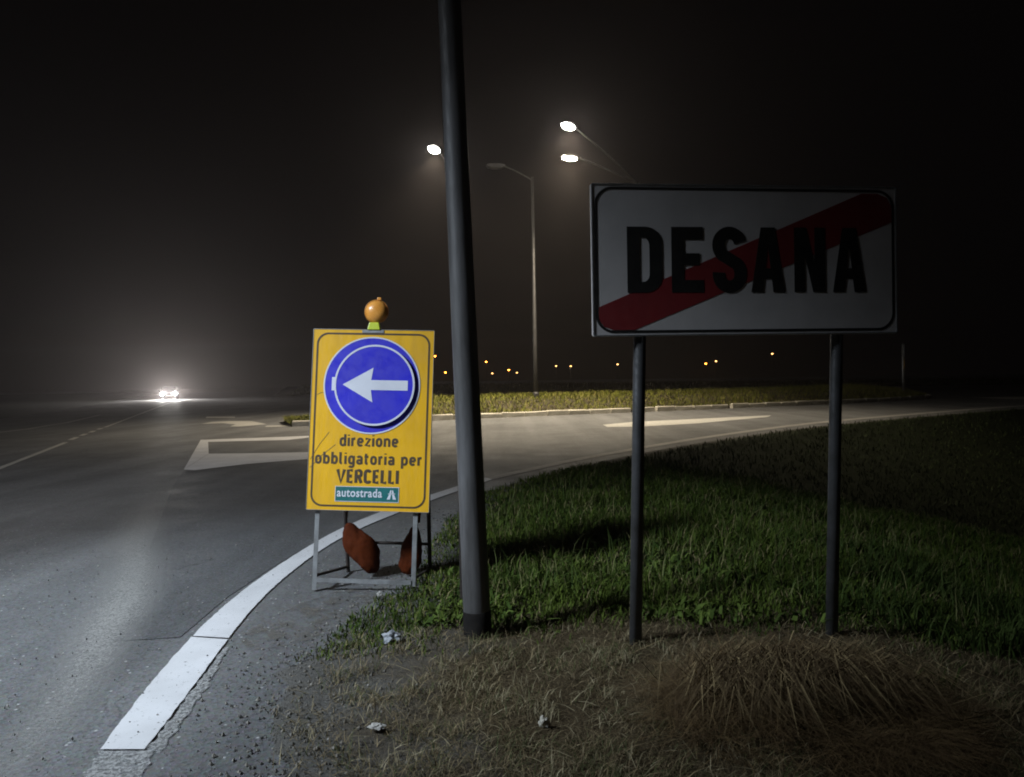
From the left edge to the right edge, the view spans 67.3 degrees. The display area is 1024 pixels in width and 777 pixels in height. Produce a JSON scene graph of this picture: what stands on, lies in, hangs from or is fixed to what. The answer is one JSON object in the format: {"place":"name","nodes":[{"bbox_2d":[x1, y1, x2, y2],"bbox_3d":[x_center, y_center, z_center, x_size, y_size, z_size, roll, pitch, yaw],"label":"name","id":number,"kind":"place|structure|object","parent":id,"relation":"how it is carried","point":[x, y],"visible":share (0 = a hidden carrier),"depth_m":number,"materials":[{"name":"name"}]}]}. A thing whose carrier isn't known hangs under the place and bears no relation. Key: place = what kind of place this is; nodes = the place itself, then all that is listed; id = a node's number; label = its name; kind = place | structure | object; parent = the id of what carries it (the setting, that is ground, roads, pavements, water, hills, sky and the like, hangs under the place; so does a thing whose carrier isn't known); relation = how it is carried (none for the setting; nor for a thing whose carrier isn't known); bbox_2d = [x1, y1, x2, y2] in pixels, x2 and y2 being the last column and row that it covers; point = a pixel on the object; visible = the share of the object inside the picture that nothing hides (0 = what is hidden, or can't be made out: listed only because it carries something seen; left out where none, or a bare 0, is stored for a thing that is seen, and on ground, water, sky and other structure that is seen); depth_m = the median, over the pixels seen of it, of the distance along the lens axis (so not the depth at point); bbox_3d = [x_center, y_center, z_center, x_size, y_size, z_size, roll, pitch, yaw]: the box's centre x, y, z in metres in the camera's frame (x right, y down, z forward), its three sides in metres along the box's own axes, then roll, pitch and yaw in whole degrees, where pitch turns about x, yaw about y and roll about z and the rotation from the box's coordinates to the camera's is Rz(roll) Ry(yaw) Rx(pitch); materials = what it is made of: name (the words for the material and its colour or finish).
{"place":"outdoors","nodes":[
{"label":"outdoors","id":0,"kind":"place"},
{"bbox_2d":[0,392,159,418],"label":"verge","id":1,"kind":"structure","parent":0,"point":[15,405],"depth_m":75.93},
{"bbox_2d":[0,384,1023,776],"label":"road","id":2,"kind":"structure","parent":0,"point":[80,498],"depth_m":7.33,"materials":[{"name":"grey asphalt"}]},
{"bbox_2d":[0,442,67,468],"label":"road marking","id":3,"kind":"object","parent":2,"relation":"on","point":[21,459],"visible":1,"depth_m":16.79,"materials":[{"name":"paint"}]},
{"bbox_2d":[5,415,97,431],"bbox_3d":[-19.375,1.446,33.346,0.723,0.001,16.182,-1,1,-16],"label":"road marking","id":4,"kind":"object","parent":2,"relation":"on","point":[49,425],"visible":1,"depth_m":30.43,"materials":[{"name":"paint"}]},
{"bbox_2d":[52,515,155,712],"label":"worn track","id":5,"kind":"structure","parent":2,"relation":"on","point":[115,611],"depth_m":5.18,"materials":[{"name":"grey asphalt"}]},
{"bbox_2d":[83,750,151,776],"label":"road marking","id":6,"kind":"object","parent":2,"relation":"on","point":[114,764],"visible":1,"depth_m":3.04,"materials":[{"name":"paint"}]},
{"bbox_2d":[106,402,170,426],"bbox_3d":[-22.980,1.327,49.164,0.110,0.001,44.664,-1,1,-21],"label":"road marking","id":7,"kind":"object","parent":2,"relation":"on","point":[135,415],"visible":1,"depth_m":38.58,"materials":[{"name":"paint"}]},
{"bbox_2d":[101,637,227,748],"bbox_3d":[-1.701,1.476,3.861,0.235,0.001,1.438,-1,1,-7],"label":"road marking","id":8,"kind":"object","parent":2,"relation":"on","point":[144,718],"visible":1,"depth_m":3.71,"materials":[{"name":"paint"}]},
{"bbox_2d":[158,386,179,399],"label":"car","id":9,"kind":"object","parent":2,"relation":"on","point":[169,391],"visible":0.98,"depth_m":83.26,"materials":[{"name":"paint"}]},
{"bbox_2d":[147,647,228,751],"bbox_3d":[-1.534,1.477,3.760,0.086,0.001,1.255,-1,1,-6],"label":"road marking","id":10,"kind":"object","parent":2,"relation":"on","point":[186,710],"visible":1,"depth_m":3.54,"materials":[{"name":"paint"}]},
{"bbox_2d":[184,440,208,468],"bbox_3d":[-7.005,1.410,17.387,0.327,0.001,7.800,-1,1,-20],"label":"road marking","id":11,"kind":"object","parent":2,"relation":"on","point":[201,450],"visible":1,"depth_m":16.98,"materials":[{"name":"paint"}]},
{"bbox_2d":[0,535,426,776],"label":"grit","id":12,"kind":"object","parent":2,"relation":"on","point":[72,738],"visible":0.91,"depth_m":4.36,"materials":[{"name":"gravel"}]},
{"bbox_2d":[203,421,262,426],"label":"road marking","id":13,"kind":"object","parent":2,"relation":"on","point":[243,423],"visible":1,"depth_m":29.79,"materials":[{"name":"paint"}]},
{"bbox_2d":[104,462,373,641],"bbox_3d":[-2.608,1.429,9.814,3.392,0.001,10.234,-1,1,-21],"label":"asphalt patch","id":14,"kind":"object","parent":2,"relation":"on","point":[243,507],"visible":0.85,"depth_m":7.57,"materials":[{"name":"grey asphalt"}]},
{"bbox_2d":[185,452,307,469],"bbox_3d":[-4.028,1.383,15.551,4.508,0.001,3.339,-1,1,-12],"label":"road marking","id":15,"kind":"object","parent":2,"relation":"on","point":[207,461],"visible":0.71,"depth_m":15.36,"materials":[{"name":"paint"}]},
{"bbox_2d":[204,436,308,441],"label":"road marking","id":16,"kind":"object","parent":2,"relation":"on","point":[259,439],"visible":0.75,"depth_m":20.87,"materials":[{"name":"paint"}]},
{"bbox_2d":[241,589,371,649],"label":"dust patch","id":17,"kind":"object","parent":2,"relation":"on","point":[311,609],"visible":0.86,"depth_m":5.00,"materials":[{"name":"grey soil"}]},
{"bbox_2d":[137,507,500,776],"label":"gravel","id":18,"kind":"structure","parent":2,"relation":"on","point":[269,760],"depth_m":3.60,"materials":[{"name":"grey gravel"}]},
{"bbox_2d":[193,477,491,637],"bbox_3d":[-1.315,1.419,8.213,0.725,0.001,7.366,-1,1,11],"label":"road marking","id":19,"kind":"object","parent":2,"relation":"on","point":[233,612],"visible":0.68,"depth_m":5.61,"materials":[{"name":"paint"}]},
{"bbox_2d":[306,297,434,589],"bbox_3d":[-1.017,0.427,5.866,0.894,2.155,0.673,1,-5,3],"label":"roadworks sign","id":20,"kind":"object","parent":2,"relation":"on","point":[370,426],"visible":1,"depth_m":5.57,"materials":[{"name":"metal"}]},
{"bbox_2d":[342,511,379,573],"bbox_3d":[-1.165,1.162,5.954,0.298,0.524,0.154,1,-5,3],"label":"ballast bag","id":21,"kind":"object","parent":20,"relation":"hanging from","point":[361,548],"visible":0.99,"depth_m":5.89,"materials":[{"name":"orange fabric"}]},
{"bbox_2d":[398,513,421,574],"bbox_3d":[-0.776,1.175,5.917,0.181,0.509,0.143,1,-5,3],"label":"ballast bag","id":22,"kind":"object","parent":20,"relation":"hanging from","point":[405,562],"visible":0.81,"depth_m":5.86,"materials":[{"name":"orange fabric"}]},
{"bbox_2d":[279,387,930,426],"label":"traffic island","id":23,"kind":"structure","parent":2,"relation":"on","point":[549,412],"depth_m":34.73,"materials":[{"name":"soil"}]},
{"bbox_2d":[427,144,444,160],"bbox_3d":[-2.507,-4.205,31.273,0.374,10.175,4.505,-1,1,12],"label":"street lamp","id":24,"kind":"object","parent":23,"relation":"on","point":[434,148],"visible":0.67,"depth_m":29.22,"materials":[{"name":"white glass"}]},
{"bbox_2d":[486,163,538,396],"bbox_3d":[0.045,-4.820,35.239,2.278,10.825,0.374,-1,1,-12],"label":"street lamp","id":25,"kind":"object","parent":23,"relation":"on","point":[494,166],"visible":0.94,"depth_m":35.38,"materials":[{"name":"grey metal"}]},
{"bbox_2d":[560,121,639,183],"bbox_3d":[3.173,-4.635,31.837,1.993,10.825,6.560,-1,1,34],"label":"street lamp","id":26,"kind":"object","parent":23,"relation":"on","point":[568,125],"visible":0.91,"depth_m":31.84,"materials":[{"name":"white"}]},
{"bbox_2d":[282,382,926,425],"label":"grass","id":27,"kind":"structure","parent":23,"relation":"on","point":[886,390],"depth_m":36.75,"materials":[{"name":"green plant"}]},
{"bbox_2d":[902,344,904,390],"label":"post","id":28,"kind":"object","parent":23,"relation":"on","point":[903,366],"visible":0.96,"depth_m":44.93,"materials":[{"name":"metal"}]},
{"bbox_2d":[604,415,770,426],"bbox_3d":[6.311,1.083,25.956,8.409,0.001,2.112,-1,1,-30],"label":"road marking","id":29,"kind":"object","parent":2,"relation":"on","point":[671,422],"visible":0.83,"depth_m":25.55,"materials":[{"name":"paint"}]},
{"bbox_2d":[487,405,1023,478],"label":"road marking","id":30,"kind":"object","parent":2,"relation":"on","point":[547,465],"visible":0.92,"depth_m":17.99,"materials":[{"name":"paint"}]},
{"bbox_2d":[0,377,1023,394],"bbox_3d":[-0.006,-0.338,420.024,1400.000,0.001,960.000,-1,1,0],"label":"ground","id":31,"kind":"structure","parent":0,"point":[193,390],"depth_m":642.44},
{"bbox_2d":[0,0,1023,391],"label":"sky","id":32,"kind":"structure","parent":0,"point":[191,191],"materials":[{"name":"black"}]},
{"bbox_2d":[273,408,1023,776],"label":"verge","id":33,"kind":"structure","parent":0,"point":[981,450],"depth_m":4.10,"materials":[{"name":"green plant"}]},
{"bbox_2d":[367,722,385,730],"bbox_3d":[-0.574,1.429,3.259,0.073,0.020,0.048,-1,1,21],"label":"paper scrap","id":34,"kind":"object","parent":33,"relation":"on","point":[377,726],"visible":1,"depth_m":3.25,"materials":[{"name":"white paper"}]},
{"bbox_2d":[381,630,401,643],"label":"plastic litter","id":35,"kind":"object","parent":33,"relation":"on","point":[391,635],"visible":0.93,"depth_m":4.32,"materials":[{"name":"white plastic"}]},
{"bbox_2d":[458,497,462,599],"bbox_3d":[-0.335,0.997,5.112,0.036,0.980,0.016,-1,1,0],"label":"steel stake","id":36,"kind":"object","parent":33,"relation":"on","point":[460,574],"visible":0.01,"depth_m":5.11,"materials":[{"name":"grey metal"}]},
{"bbox_2d":[438,0,491,639],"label":"utility pole","id":37,"kind":"object","parent":33,"relation":"on","point":[474,562],"visible":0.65,"depth_m":4.38,"materials":[{"name":"metal"}]},
{"bbox_2d":[538,715,549,726],"bbox_3d":[0.135,1.390,3.219,0.051,0.047,0.034,-1,1,0],"label":"plastic scrap","id":38,"kind":"object","parent":33,"relation":"on","point":[543,722],"visible":1,"depth_m":3.21,"materials":[{"name":"plastic"}]},
{"bbox_2d":[263,603,1023,776],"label":"dry grass","id":39,"kind":"structure","parent":33,"relation":"on","point":[607,774],"depth_m":3.33,"materials":[{"name":"plant"}]},
{"bbox_2d":[403,486,1008,648],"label":"broad leaves","id":40,"kind":"object","parent":33,"relation":"on","point":[710,613],"visible":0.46,"depth_m":5.20,"materials":[{"name":"green plant"}]},
{"bbox_2d":[590,183,897,644],"bbox_3d":[1.313,0.229,4.305,1.760,2.700,0.100,-1,1,-7],"label":"town sign","id":41,"kind":"object","parent":33,"relation":"on","point":[688,260],"visible":0.98,"depth_m":4.24,"materials":[{"name":"metal"}]},
{"bbox_2d":[583,625,1023,776],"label":"dry grass","id":42,"kind":"structure","parent":33,"relation":"on","point":[939,741],"depth_m":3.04,"materials":[{"name":"plant"}]},
{"bbox_2d":[704,523,1023,692],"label":"weeds","id":43,"kind":"object","parent":33,"relation":"on","point":[1012,635],"visible":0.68,"depth_m":5.05,"materials":[{"name":"green plant"}]},
{"bbox_2d":[275,377,1023,395],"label":"embankment","id":44,"kind":"structure","parent":0,"point":[289,390],"depth_m":97.38,"materials":[{"name":"green plant"}]},
{"bbox_2d":[433,374,1023,387],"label":"guard rail","id":45,"kind":"object","parent":44,"relation":"on","point":[761,378],"visible":0.77,"depth_m":98.58,"materials":[{"name":"metal"}]},
{"bbox_2d":[295,453,1023,661],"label":"grass","id":46,"kind":"structure","parent":0,"point":[1008,548],"depth_m":6.47,"materials":[{"name":"green plant"}]},
{"bbox_2d":[608,408,1023,537],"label":"grass","id":47,"kind":"structure","parent":0,"point":[844,482],"depth_m":17.14,"materials":[{"name":"green plant"}]}
]}

